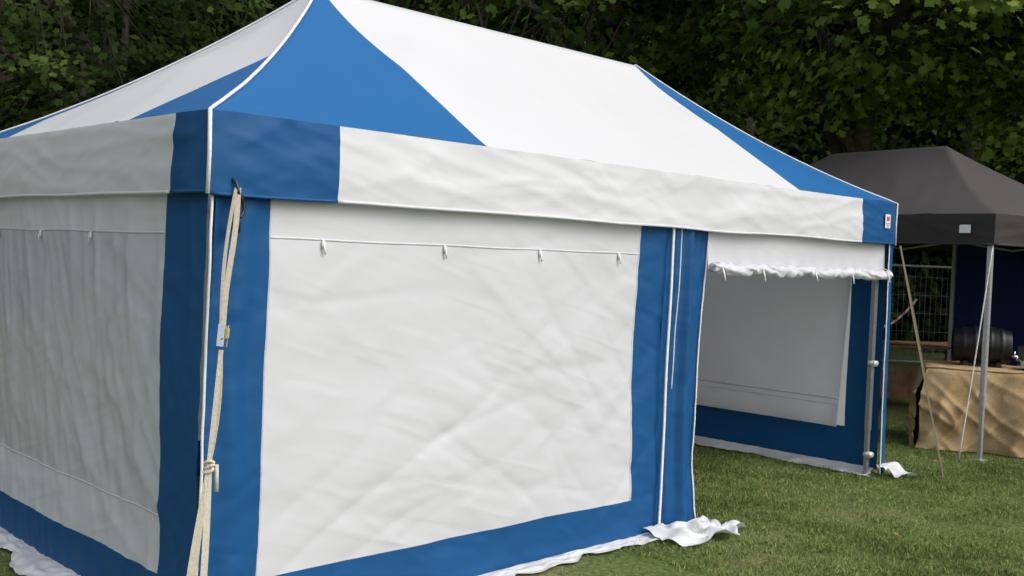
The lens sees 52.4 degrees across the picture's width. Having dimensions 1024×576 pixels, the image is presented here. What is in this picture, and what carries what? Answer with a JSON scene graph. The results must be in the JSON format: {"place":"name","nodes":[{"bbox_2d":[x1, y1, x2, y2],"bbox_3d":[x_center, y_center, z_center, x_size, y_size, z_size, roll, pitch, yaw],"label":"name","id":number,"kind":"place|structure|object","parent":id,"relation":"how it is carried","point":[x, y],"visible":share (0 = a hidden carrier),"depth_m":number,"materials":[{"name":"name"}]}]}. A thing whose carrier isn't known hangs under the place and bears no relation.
{"place":"outdoors","nodes":[
{"label":"outdoors","id":0,"kind":"place"},
{"bbox_2d":[0,337,1023,575],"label":"ground","id":1,"kind":"structure","parent":0,"point":[623,562],"depth_m":6.87,"materials":[{"name":"green plant"}]},
{"bbox_2d":[0,0,291,130],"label":"maple tree","id":2,"kind":"object","parent":1,"relation":"on","point":[106,66],"visible":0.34,"depth_m":15.25,"materials":[{"name":"green plant"}]},
{"bbox_2d":[146,0,598,53],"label":"maple tree","id":3,"kind":"object","parent":1,"relation":"on","point":[469,5],"visible":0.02,"depth_m":20.08,"materials":[{"name":"green plant"}]},
{"bbox_2d":[0,0,917,575],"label":"pop up gazebo","id":4,"kind":"object","parent":1,"relation":"on","point":[502,304],"visible":0.99,"depth_m":5.38,"materials":[{"name":"fabric"}]},
{"bbox_2d":[187,178,245,575],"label":"ratchet strap","id":5,"kind":"object","parent":4,"relation":"attached to","point":[204,508],"visible":1,"depth_m":4.13,"materials":[{"name":"beige fabric"}]},
{"bbox_2d":[644,515,746,546],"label":"tent fabric flap","id":6,"kind":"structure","parent":4,"relation":"in","point":[696,531],"depth_m":6.33,"materials":[{"name":"white fabric"}]},
{"bbox_2d":[708,262,892,279],"bbox_3d":[2.174,-0.113,7.578,2.493,0.103,0.103,0,3,-45],"label":"rolled door","id":7,"kind":"structure","parent":4,"relation":"in","point":[739,270],"depth_m":7.36,"materials":[{"name":"white fabric"}]},
{"bbox_2d":[900,246,944,479],"bbox_3d":[3.347,0.663,8.505,0.462,2.004,0.064,2,2,6],"label":"guy rope","id":8,"kind":"object","parent":4,"relation":"attached to","point":[916,330],"visible":0.95,"depth_m":8.49,"materials":[{"name":"grey fabric"}]},
{"bbox_2d":[0,0,1022,352],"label":"tree line","id":9,"kind":"object","parent":1,"relation":"on","point":[802,142],"visible":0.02,"depth_m":23.68,"materials":[{"name":"green plant"}]},
{"bbox_2d":[379,0,862,137],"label":"maple tree","id":10,"kind":"object","parent":1,"relation":"on","point":[611,40],"visible":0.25,"depth_m":15.62,"materials":[{"name":"green plant"}]},
{"bbox_2d":[552,0,1023,153],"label":"maple tree","id":11,"kind":"object","parent":1,"relation":"on","point":[863,82],"visible":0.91,"depth_m":14.85,"materials":[{"name":"green plant"}]},
{"bbox_2d":[763,459,1003,571],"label":"fallen leaves","id":12,"kind":"object","parent":1,"relation":"on","point":[896,533],"visible":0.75,"depth_m":7.42,"materials":[{"name":"brown plant"}]},
{"bbox_2d":[880,340,950,397],"bbox_3d":[5.011,1.090,13.242,1.900,0.778,0.790,2,2,-9],"label":"trestle table","id":13,"kind":"object","parent":1,"relation":"on","point":[900,382],"visible":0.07,"depth_m":12.94,"materials":[{"name":"brown wood"}]},
{"bbox_2d":[809,146,1023,461],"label":"pop up gazebo","id":14,"kind":"object","parent":1,"relation":"on","point":[968,212],"visible":0.44,"depth_m":10.94,"materials":[{"name":"fabric"}]},
{"bbox_2d":[882,264,951,362],"bbox_3d":[6.850,0.522,17.183,2.551,1.796,0.650,2,2,0],"label":"fence panel","id":15,"kind":"object","parent":1,"relation":"on","point":[921,266],"visible":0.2,"depth_m":17.16,"materials":[{"name":"metal"}]},
{"bbox_2d":[884,298,917,326],"bbox_3d":[6.131,0.421,16.713,0.870,0.542,0.003,2,2,-15],"label":"barrier tape","id":16,"kind":"object","parent":15,"relation":"attached to","point":[904,312],"visible":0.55,"depth_m":16.75,"materials":[{"name":"white plastic"}]},
{"bbox_2d":[843,0,1023,183],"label":"maple tree","id":17,"kind":"object","parent":1,"relation":"on","point":[1008,142],"visible":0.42,"depth_m":15.48,"materials":[{"name":"green plant"}]},
{"bbox_2d":[904,360,1023,457],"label":"hessian covered table","id":18,"kind":"object","parent":1,"relation":"on","point":[948,384],"visible":0.92,"depth_m":9.83,"materials":[{"name":"fabric"}]},
{"bbox_2d":[951,326,1018,367],"bbox_3d":[4.641,0.570,10.188,0.605,0.391,0.381,3,2,19],"label":"barrel","id":19,"kind":"object","parent":18,"relation":"on","point":[963,344],"visible":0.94,"depth_m":10.07,"materials":[{"name":"black plastic"}]},
{"bbox_2d":[1017,346,1023,369],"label":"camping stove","id":20,"kind":"object","parent":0,"point":[1020,355],"visible":1,"depth_m":10.12,"materials":[{"name":"silver metal"}]}
]}

